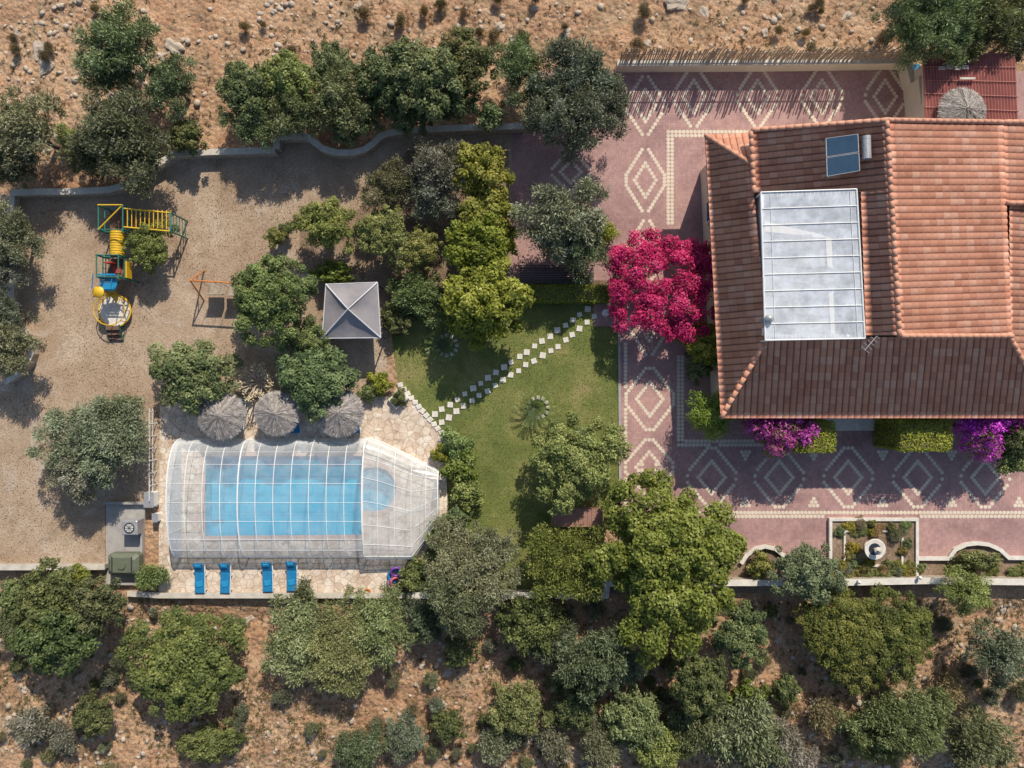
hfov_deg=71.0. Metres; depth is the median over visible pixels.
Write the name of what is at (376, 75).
leafy tree
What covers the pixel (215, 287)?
swing set
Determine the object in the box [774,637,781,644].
boulder
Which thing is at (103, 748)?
shrub
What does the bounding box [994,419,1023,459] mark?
leafy tree
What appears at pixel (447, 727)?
evergreen shrub
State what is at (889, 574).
border plant
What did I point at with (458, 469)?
lemon tree
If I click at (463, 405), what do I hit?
stepping stone
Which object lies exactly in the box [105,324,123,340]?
wooden steps
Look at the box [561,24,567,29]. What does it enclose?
dry bush
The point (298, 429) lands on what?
sun lounger
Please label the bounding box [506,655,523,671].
shrub
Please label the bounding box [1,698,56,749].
shrub
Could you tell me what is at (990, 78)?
shed
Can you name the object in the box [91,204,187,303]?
playset
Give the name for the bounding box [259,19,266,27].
dry bush
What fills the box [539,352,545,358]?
stepping stone
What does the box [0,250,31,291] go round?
olive tree
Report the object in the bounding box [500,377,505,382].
stepping stone
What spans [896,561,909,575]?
flowering plant
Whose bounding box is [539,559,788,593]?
garden soil
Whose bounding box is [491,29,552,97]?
olive tree
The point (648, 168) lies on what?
paving
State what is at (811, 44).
dry bush
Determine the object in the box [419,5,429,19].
dry bush
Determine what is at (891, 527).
flowering plant
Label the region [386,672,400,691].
shrub
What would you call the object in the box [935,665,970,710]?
dry bush
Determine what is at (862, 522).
flowering plant
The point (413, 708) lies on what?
shrub
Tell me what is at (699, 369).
evergreen shrub
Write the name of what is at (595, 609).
shrub
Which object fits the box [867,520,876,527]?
flowering plant
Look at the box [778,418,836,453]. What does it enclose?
clipped hedge
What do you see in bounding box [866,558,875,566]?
flowering plant
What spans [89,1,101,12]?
dry bush
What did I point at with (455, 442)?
leafy tree
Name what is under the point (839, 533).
flowering plant
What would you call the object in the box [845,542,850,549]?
flowering plant
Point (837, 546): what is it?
fountain bed
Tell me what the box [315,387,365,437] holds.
straw parasol
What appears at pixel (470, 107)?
evergreen shrub
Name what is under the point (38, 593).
evergreen shrub
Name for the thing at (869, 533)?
flowering plant
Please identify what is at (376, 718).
shrub
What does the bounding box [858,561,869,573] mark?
flowering plant
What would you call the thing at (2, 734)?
shrub
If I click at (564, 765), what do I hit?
shrub
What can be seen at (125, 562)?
water tank
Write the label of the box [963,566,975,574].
border plant
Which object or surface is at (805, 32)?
dry bush
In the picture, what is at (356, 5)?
boulder
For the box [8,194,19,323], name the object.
garden wall
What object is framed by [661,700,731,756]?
shrub
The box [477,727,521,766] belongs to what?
shrub
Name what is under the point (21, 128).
olive tree
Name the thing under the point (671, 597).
mulberry tree
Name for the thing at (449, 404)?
stepping stone
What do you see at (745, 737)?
shrub
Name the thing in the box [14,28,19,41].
boulder
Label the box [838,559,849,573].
flowering plant
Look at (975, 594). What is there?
leafy tree
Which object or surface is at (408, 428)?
pool deck
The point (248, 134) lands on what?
olive tree
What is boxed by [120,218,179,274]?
leafy tree
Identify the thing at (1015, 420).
purple bougainvillea
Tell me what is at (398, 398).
leafy tree
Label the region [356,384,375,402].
leafy tree
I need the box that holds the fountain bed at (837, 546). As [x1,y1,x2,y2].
[828,517,918,577]
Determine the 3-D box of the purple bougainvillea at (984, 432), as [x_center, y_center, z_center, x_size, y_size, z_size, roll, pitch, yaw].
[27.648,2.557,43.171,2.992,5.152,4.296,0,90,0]
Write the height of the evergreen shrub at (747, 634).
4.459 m
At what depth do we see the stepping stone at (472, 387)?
44.94 m
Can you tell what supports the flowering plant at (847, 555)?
in the fountain bed at (837, 546)
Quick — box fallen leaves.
[1,134,511,562]
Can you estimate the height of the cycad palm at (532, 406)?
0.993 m
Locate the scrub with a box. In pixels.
[0,599,1023,767]
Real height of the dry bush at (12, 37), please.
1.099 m
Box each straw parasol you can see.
[196,391,246,440]
[254,390,300,436]
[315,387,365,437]
[937,86,986,118]
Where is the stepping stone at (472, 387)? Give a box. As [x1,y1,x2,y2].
[470,385,476,391]
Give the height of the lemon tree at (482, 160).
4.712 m
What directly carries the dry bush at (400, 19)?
on the ground at (606, 26)
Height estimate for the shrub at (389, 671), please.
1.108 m
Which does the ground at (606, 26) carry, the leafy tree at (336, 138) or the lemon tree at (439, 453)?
the leafy tree at (336, 138)
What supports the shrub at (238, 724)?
on the ground at (606, 26)
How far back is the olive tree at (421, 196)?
42.43 m
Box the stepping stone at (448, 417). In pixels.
[445,414,451,420]
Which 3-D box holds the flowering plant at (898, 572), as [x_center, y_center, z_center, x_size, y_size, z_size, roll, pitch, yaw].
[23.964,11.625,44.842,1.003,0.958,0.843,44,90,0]
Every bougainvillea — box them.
[603,227,714,343]
[740,418,774,442]
[755,418,804,458]
[772,418,821,449]
[952,418,1014,463]
[993,418,1023,435]
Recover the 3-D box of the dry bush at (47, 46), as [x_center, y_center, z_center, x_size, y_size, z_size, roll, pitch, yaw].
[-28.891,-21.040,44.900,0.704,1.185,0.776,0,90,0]
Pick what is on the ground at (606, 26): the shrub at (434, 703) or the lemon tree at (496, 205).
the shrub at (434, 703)
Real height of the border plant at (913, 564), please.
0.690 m
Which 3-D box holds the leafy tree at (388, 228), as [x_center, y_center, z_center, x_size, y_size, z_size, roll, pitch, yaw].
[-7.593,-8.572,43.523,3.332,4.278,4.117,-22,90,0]
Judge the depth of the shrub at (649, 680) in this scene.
45.06 m
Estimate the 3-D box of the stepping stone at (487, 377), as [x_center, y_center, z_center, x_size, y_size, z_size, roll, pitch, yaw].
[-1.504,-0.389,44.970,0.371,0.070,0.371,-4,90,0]
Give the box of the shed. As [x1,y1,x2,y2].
[905,53,1018,119]
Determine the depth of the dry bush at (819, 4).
44.54 m
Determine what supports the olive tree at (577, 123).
on the paving
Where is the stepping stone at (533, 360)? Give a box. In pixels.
[530,358,536,363]
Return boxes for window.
[706,201,708,223]
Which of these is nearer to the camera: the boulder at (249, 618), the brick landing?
the brick landing
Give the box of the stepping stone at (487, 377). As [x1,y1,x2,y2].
[485,375,490,380]
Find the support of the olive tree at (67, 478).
on the gravel yard at (72, 264)
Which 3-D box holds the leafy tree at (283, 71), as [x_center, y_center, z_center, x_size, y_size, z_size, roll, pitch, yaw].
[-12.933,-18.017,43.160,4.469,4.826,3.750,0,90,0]
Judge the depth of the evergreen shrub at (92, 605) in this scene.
41.97 m
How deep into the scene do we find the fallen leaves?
44.98 m
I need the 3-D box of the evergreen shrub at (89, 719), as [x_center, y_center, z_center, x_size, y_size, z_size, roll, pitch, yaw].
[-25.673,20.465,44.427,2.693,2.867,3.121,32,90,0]
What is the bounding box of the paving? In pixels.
[512,70,1023,563]
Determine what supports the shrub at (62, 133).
on the ground at (606, 26)
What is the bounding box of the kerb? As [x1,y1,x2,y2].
[618,319,621,540]
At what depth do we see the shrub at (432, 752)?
45.06 m
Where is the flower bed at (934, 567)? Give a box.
[741,545,1023,576]
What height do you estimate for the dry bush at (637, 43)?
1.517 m
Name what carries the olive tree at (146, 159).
on the gravel yard at (72, 264)
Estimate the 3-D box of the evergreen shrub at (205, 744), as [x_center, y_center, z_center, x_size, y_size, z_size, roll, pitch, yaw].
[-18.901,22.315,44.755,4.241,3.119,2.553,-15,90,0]
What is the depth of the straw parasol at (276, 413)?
43.01 m
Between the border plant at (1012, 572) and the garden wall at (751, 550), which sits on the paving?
the garden wall at (751, 550)
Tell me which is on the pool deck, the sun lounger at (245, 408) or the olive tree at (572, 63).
the sun lounger at (245, 408)
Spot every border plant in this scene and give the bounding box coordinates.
[842,570,854,577]
[855,568,869,576]
[865,569,874,577]
[874,567,888,576]
[885,570,893,576]
[894,559,902,570]
[906,559,915,569]
[916,563,926,573]
[946,563,960,576]
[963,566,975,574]
[986,562,1000,576]
[1006,566,1021,576]
[1014,562,1023,575]
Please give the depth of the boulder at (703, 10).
44.91 m
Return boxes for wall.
[0,562,107,569]
[3,327,39,384]
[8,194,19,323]
[11,147,278,197]
[103,501,158,506]
[105,529,144,584]
[127,590,405,597]
[273,123,523,158]
[408,575,1023,598]
[615,57,901,71]
[739,544,788,564]
[897,60,913,89]
[903,76,921,108]
[917,541,1023,560]
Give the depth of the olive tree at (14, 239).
42.28 m
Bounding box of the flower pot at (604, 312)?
[602,309,608,315]
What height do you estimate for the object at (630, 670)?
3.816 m
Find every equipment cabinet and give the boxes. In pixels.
[144,491,158,507]
[152,512,160,521]
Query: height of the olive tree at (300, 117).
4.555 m
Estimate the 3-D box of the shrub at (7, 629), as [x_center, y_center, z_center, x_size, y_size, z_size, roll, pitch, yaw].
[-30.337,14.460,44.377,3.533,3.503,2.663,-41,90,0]
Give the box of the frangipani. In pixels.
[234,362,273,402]
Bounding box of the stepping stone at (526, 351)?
[524,349,529,354]
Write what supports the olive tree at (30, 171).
on the ground at (606, 26)
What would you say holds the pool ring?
on the pool deck
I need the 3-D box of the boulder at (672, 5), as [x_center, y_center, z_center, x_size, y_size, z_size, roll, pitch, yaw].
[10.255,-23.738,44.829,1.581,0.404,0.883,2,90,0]
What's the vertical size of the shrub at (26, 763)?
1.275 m
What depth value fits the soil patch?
44.97 m
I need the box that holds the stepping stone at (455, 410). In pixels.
[453,408,458,413]
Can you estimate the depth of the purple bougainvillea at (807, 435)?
41.46 m
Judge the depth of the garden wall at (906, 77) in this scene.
44.24 m
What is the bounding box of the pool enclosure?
[165,437,439,559]
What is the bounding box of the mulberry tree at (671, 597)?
[582,467,747,670]
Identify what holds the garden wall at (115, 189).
on the ground at (606, 26)
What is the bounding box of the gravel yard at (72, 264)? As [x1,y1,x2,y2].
[0,133,511,562]
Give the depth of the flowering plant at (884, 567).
44.59 m
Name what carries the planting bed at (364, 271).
on the gravel yard at (72, 264)
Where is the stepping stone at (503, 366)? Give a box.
[501,364,506,369]
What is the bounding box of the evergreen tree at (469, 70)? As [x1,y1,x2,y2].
[437,25,499,95]
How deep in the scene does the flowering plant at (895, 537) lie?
44.56 m
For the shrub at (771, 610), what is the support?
on the ground at (606, 26)
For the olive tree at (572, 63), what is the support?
on the paving
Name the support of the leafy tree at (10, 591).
on the ground at (606, 26)
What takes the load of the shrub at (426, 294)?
on the planting bed at (364, 271)
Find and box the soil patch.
[524,280,608,302]
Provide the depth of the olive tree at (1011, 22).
40.97 m
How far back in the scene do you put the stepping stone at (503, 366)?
44.94 m
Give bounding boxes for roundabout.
[93,294,130,325]
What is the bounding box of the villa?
[700,117,1023,430]
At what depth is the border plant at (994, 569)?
44.71 m
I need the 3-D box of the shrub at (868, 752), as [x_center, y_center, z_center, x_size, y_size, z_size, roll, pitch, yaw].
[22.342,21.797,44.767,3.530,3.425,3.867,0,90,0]
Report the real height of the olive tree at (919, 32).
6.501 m
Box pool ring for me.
[387,567,400,586]
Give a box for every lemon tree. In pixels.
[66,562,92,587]
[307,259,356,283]
[365,371,394,396]
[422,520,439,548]
[429,442,448,462]
[437,449,478,484]
[438,252,535,340]
[440,293,495,351]
[441,209,510,280]
[451,141,516,205]
[456,185,521,244]
[498,225,519,255]
[674,321,717,367]
[720,678,771,712]
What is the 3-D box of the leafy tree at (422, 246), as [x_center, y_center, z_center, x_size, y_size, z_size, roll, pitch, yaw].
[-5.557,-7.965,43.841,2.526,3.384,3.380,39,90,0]
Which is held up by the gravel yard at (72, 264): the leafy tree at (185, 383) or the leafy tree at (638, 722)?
the leafy tree at (185, 383)
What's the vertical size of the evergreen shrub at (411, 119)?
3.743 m
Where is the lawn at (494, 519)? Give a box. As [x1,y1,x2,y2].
[391,303,618,591]
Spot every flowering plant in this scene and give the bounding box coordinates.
[832,525,846,537]
[838,559,848,571]
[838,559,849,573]
[841,521,855,532]
[842,549,855,560]
[844,562,854,574]
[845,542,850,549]
[847,541,861,553]
[848,524,857,537]
[849,560,857,569]
[850,553,856,561]
[851,521,858,532]
[854,569,861,576]
[855,514,866,530]
[855,526,867,537]
[856,557,863,569]
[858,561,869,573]
[865,525,876,535]
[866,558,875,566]
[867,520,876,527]
[870,522,886,536]
[876,563,889,575]
[882,558,894,570]
[885,521,896,532]
[888,527,906,542]
[892,563,903,576]
[896,546,907,555]
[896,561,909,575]
[899,517,911,532]
[901,538,912,548]
[902,562,916,576]
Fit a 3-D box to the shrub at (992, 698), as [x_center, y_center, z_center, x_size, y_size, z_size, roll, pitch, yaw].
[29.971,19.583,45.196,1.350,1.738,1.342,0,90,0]
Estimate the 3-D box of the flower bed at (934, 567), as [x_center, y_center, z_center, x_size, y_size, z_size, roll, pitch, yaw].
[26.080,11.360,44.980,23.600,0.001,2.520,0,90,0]
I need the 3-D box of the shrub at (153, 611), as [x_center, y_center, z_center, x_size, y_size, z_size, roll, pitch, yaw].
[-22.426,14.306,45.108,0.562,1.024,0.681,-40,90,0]
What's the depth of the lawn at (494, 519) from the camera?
44.99 m
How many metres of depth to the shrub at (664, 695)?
44.90 m
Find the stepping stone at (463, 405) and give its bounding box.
[461,403,465,408]
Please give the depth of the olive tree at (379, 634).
42.94 m
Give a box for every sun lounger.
[193,562,206,592]
[219,561,232,592]
[237,398,247,429]
[261,560,274,591]
[285,560,298,590]
[290,408,301,433]
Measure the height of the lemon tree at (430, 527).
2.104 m
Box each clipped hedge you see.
[522,283,609,304]
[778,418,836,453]
[872,418,953,452]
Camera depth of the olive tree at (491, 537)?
42.53 m
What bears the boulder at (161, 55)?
on the ground at (606, 26)
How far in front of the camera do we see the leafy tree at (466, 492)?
43.89 m
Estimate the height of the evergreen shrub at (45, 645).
5.967 m
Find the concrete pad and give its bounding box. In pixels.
[106,504,144,582]
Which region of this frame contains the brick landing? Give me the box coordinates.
[594,303,615,325]
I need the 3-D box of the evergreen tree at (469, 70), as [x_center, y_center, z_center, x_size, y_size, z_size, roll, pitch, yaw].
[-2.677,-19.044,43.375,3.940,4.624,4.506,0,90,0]
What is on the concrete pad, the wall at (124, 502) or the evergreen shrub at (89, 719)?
the wall at (124, 502)
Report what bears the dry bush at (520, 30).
on the ground at (606, 26)
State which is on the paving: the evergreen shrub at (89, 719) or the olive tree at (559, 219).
the olive tree at (559, 219)
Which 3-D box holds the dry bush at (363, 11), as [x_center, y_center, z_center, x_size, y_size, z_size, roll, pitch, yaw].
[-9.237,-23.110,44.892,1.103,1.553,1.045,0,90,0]
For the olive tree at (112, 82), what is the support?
on the ground at (606, 26)
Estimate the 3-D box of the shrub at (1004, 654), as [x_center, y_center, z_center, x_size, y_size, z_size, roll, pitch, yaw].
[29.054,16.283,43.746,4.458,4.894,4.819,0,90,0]
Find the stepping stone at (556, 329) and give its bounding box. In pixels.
[554,327,559,332]
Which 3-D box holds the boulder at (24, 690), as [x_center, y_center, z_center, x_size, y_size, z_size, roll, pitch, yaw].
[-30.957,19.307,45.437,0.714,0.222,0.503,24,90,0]
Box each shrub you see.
[0,608,26,651]
[0,729,6,741]
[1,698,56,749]
[5,607,103,677]
[8,654,28,674]
[9,556,79,631]
[19,759,33,767]
[38,745,57,763]
[46,716,81,755]
[53,120,76,149]
[58,574,128,637]
[62,136,109,182]
[71,685,115,739]
[88,677,99,688]
[97,741,112,753]
[99,666,120,688]
[99,756,121,767]
[109,653,126,669]
[113,691,126,703]
[114,605,249,723]
[133,563,172,590]
[147,607,157,616]
[164,117,208,156]
[230,714,244,733]
[233,701,249,720]
[234,732,248,744]
[269,684,294,703]
[279,222,292,237]
[281,575,323,619]
[288,313,331,354]
[303,721,323,738]
[318,747,326,757]
[331,720,392,767]
[349,95,388,132]
[366,713,386,731]
[379,93,433,136]
[380,301,416,337]
[384,707,428,765]
[385,268,447,328]
[385,667,393,676]
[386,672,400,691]
[398,590,451,646]
[406,701,419,716]
[422,670,438,688]
[423,743,442,759]
[425,693,445,713]
[428,707,466,745]
[441,88,481,123]
[441,635,481,670]
[451,747,463,759]
[467,743,478,753]
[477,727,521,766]
[478,712,485,724]
[482,637,497,653]
[494,588,570,658]
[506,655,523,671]
[517,735,524,746]
[520,755,534,767]
[527,605,580,670]
[535,724,573,766]
[544,669,567,693]
[550,684,601,734]
[555,760,571,767]
[580,713,621,767]
[585,599,605,621]
[596,218,620,243]
[644,675,654,686]
[649,684,673,705]
[659,649,675,671]
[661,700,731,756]
[665,646,728,718]
[683,352,713,386]
[685,389,735,442]
[702,687,791,767]
[706,744,742,767]
[709,599,769,670]
[742,666,758,680]
[755,715,820,767]
[756,655,772,667]
[762,601,778,618]
[771,672,802,707]
[778,705,791,720]
[783,615,795,625]
[792,579,882,671]
[796,667,806,675]
[818,646,887,696]
[823,745,845,767]
[827,680,956,761]
[839,710,900,767]
[840,724,851,737]
[862,582,935,683]
[934,615,954,632]
[944,697,1018,767]
[950,549,1003,570]
[960,616,1023,693]
[961,661,981,679]
[972,678,983,688]
[980,686,1002,706]
[1010,679,1023,702]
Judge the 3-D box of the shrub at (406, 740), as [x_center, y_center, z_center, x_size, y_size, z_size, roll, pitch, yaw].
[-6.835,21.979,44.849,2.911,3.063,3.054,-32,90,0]
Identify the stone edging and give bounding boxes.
[397,382,444,439]
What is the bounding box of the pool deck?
[159,387,447,591]
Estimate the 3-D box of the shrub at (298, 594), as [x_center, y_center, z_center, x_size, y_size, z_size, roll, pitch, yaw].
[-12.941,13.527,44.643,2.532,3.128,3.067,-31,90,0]
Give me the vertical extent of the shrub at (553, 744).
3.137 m
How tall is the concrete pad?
0.160 m
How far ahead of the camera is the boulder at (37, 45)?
45.06 m
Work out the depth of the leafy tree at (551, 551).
42.28 m
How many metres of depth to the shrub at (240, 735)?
44.81 m
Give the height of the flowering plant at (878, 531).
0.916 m
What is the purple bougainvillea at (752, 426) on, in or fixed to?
on the paving
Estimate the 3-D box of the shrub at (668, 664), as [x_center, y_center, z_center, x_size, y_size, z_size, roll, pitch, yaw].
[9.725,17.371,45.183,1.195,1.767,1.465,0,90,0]
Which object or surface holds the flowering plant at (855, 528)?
in the fountain bed at (837, 546)
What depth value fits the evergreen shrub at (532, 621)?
43.21 m
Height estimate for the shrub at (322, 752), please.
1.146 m
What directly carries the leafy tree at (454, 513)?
on the lawn at (494, 519)
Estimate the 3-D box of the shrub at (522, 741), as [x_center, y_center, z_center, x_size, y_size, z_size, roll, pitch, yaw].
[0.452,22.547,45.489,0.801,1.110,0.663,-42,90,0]
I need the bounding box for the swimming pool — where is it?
[201,452,400,540]
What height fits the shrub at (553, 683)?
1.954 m
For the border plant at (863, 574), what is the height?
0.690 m
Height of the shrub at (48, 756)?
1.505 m
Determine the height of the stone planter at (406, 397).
0.425 m
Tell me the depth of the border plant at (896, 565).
44.63 m
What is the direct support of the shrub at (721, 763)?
on the ground at (606, 26)
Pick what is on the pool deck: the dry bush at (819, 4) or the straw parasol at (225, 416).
the straw parasol at (225, 416)
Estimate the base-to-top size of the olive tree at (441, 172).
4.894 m
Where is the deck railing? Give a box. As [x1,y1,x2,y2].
[149,408,156,500]
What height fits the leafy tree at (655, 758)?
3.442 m
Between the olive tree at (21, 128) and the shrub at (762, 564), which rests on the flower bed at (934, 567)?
the shrub at (762, 564)
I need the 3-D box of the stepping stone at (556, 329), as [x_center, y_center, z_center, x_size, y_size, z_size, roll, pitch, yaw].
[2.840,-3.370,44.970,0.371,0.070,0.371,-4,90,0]
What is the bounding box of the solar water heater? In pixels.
[822,134,871,178]
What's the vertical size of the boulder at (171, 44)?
0.447 m
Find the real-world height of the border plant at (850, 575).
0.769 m
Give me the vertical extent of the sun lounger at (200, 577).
0.734 m
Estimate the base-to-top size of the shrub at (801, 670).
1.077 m
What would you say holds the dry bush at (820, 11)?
on the ground at (606, 26)
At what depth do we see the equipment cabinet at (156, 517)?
44.38 m
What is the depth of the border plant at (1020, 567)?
44.68 m
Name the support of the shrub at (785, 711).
on the ground at (606, 26)
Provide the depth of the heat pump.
44.04 m
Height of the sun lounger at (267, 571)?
0.734 m
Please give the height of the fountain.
1.380 m
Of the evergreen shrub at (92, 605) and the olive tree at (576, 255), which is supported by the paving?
the olive tree at (576, 255)
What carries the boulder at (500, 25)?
on the ground at (606, 26)
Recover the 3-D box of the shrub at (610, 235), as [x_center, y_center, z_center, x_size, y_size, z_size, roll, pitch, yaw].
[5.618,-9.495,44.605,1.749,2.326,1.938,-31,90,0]
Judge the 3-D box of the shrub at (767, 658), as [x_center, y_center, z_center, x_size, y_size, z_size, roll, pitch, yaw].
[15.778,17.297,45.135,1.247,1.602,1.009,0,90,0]
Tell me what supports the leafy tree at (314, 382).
on the gravel yard at (72, 264)
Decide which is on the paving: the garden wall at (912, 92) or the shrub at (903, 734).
the garden wall at (912, 92)
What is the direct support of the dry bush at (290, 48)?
on the ground at (606, 26)
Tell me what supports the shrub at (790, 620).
on the ground at (606, 26)
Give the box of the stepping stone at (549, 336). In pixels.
[547,334,552,338]
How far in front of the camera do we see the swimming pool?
46.35 m
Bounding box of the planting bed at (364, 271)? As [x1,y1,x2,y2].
[300,147,509,304]
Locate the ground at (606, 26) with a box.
[0,0,1023,767]
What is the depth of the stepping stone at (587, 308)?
44.94 m
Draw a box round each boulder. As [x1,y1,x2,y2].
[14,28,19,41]
[19,686,28,693]
[32,40,45,63]
[40,57,54,75]
[157,52,166,61]
[164,38,185,54]
[191,718,198,725]
[244,615,254,623]
[353,1,361,10]
[442,670,451,677]
[495,22,504,31]
[564,28,570,36]
[644,40,650,47]
[664,0,688,11]
[699,5,708,16]
[761,28,767,36]
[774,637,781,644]
[796,38,803,44]
[841,11,853,20]
[1000,607,1006,614]
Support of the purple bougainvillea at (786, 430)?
on the paving
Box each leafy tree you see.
[0,576,25,618]
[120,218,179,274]
[147,338,244,416]
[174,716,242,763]
[214,59,275,139]
[229,254,319,348]
[259,48,324,106]
[262,226,288,249]
[273,338,361,424]
[290,195,356,254]
[308,39,354,96]
[327,118,369,147]
[350,40,428,112]
[352,204,411,273]
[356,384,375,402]
[387,34,464,123]
[390,387,406,406]
[393,222,443,272]
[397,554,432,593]
[439,425,474,458]
[440,504,473,532]
[450,478,485,513]
[475,98,505,132]
[483,679,555,739]
[523,519,608,604]
[528,410,632,517]
[598,680,676,753]
[633,719,694,767]
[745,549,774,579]
[766,541,848,605]
[933,563,993,616]
[992,445,1023,475]
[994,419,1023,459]
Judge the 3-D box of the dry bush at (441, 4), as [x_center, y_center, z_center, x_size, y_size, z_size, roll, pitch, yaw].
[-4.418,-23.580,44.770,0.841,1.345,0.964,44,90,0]
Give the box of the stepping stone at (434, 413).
[432,411,437,416]
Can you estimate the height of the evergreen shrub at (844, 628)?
3.410 m
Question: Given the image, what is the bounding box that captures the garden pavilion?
[321,282,385,339]
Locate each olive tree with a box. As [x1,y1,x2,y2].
[0,83,68,179]
[0,148,41,189]
[0,198,49,267]
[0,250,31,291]
[0,285,41,334]
[0,322,42,379]
[24,393,153,492]
[41,442,111,506]
[65,83,161,182]
[69,0,162,87]
[80,49,148,98]
[100,393,146,432]
[104,110,174,200]
[142,50,198,122]
[214,100,275,152]
[259,589,330,687]
[263,80,327,143]
[297,584,375,699]
[306,61,384,144]
[340,581,418,670]
[358,154,416,211]
[400,134,468,196]
[407,169,467,221]
[419,571,498,638]
[421,511,524,616]
[465,519,520,570]
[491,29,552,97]
[502,72,563,147]
[508,173,612,265]
[520,70,631,169]
[525,33,630,112]
[539,223,612,287]
[552,619,634,704]
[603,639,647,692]
[868,0,932,45]
[891,0,1005,73]
[936,0,1023,64]
[988,0,1023,64]
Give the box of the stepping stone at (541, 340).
[539,338,544,343]
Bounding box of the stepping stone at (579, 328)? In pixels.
[576,326,582,331]
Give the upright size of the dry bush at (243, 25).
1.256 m
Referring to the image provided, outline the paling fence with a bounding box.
[620,44,926,61]
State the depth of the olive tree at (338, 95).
41.76 m
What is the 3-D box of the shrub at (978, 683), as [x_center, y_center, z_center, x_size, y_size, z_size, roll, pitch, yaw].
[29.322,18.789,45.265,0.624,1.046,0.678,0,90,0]
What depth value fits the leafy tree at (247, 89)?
41.71 m
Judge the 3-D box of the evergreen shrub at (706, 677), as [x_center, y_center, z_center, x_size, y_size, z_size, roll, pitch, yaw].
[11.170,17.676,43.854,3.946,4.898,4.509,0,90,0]
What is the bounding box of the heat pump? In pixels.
[122,518,143,534]
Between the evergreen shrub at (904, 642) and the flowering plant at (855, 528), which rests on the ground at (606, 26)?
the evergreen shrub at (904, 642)
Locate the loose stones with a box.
[0,0,1023,767]
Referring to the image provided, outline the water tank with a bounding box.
[108,551,142,574]
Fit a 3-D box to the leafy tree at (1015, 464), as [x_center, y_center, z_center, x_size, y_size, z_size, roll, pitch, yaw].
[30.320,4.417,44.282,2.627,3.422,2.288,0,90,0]
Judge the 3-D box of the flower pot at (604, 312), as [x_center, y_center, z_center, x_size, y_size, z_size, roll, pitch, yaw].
[5.800,-4.420,44.702,0.460,0.528,0.448,0,90,0]
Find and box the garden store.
[551,506,602,526]
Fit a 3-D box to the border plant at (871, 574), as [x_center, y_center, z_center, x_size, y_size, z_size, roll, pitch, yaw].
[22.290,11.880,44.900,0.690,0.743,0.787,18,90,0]
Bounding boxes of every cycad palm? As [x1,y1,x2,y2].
[424,328,458,360]
[513,387,554,428]
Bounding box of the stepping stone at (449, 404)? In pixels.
[447,402,452,407]
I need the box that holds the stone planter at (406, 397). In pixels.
[388,390,408,408]
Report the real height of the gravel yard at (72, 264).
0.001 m
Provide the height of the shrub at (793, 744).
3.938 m
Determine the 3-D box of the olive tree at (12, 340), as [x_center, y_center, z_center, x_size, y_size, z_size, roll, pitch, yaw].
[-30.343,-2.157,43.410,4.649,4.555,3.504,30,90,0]
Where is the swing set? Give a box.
[189,270,249,300]
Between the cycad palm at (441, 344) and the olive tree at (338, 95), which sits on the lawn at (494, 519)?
the cycad palm at (441, 344)
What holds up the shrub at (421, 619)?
on the ground at (606, 26)
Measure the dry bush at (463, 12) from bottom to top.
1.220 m
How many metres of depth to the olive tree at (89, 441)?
42.01 m
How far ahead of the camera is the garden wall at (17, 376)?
44.51 m
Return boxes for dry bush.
[6,33,18,42]
[9,42,20,56]
[36,50,51,61]
[42,40,55,51]
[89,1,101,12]
[238,20,251,30]
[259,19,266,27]
[284,44,299,55]
[355,5,372,20]
[395,13,405,27]
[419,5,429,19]
[435,0,448,12]
[459,7,468,18]
[474,28,483,37]
[487,25,499,42]
[516,28,527,35]
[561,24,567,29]
[628,37,645,52]
[637,2,651,21]
[773,25,783,36]
[799,27,810,37]
[805,40,818,55]
[806,3,814,11]
[806,695,843,739]
[812,0,825,9]
[816,8,824,14]
[873,28,888,46]
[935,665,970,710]
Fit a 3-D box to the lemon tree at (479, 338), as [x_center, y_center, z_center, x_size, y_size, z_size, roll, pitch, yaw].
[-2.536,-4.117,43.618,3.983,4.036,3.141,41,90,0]
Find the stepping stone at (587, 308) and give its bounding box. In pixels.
[585,306,590,311]
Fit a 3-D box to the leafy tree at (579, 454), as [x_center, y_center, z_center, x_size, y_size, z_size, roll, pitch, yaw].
[3.702,4.237,43.074,6.886,5.023,5.228,-42,90,0]
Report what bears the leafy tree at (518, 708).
on the ground at (606, 26)
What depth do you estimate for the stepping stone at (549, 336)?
44.94 m
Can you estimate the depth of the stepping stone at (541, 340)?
44.94 m
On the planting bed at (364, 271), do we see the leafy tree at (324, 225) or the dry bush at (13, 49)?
the leafy tree at (324, 225)
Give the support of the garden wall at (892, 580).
on the ground at (606, 26)
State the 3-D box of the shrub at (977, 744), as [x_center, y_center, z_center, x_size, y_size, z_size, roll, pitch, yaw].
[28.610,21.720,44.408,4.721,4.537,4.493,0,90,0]
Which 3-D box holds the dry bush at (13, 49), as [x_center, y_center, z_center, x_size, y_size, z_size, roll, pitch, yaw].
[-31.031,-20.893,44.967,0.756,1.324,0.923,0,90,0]
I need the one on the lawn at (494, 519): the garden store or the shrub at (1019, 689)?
the garden store
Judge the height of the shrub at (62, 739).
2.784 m
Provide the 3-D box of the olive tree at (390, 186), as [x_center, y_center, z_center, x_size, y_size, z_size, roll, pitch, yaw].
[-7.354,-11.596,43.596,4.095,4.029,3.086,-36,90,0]
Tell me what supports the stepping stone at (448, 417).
on the lawn at (494, 519)
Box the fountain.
[863,539,885,559]
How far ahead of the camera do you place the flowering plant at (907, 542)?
44.60 m

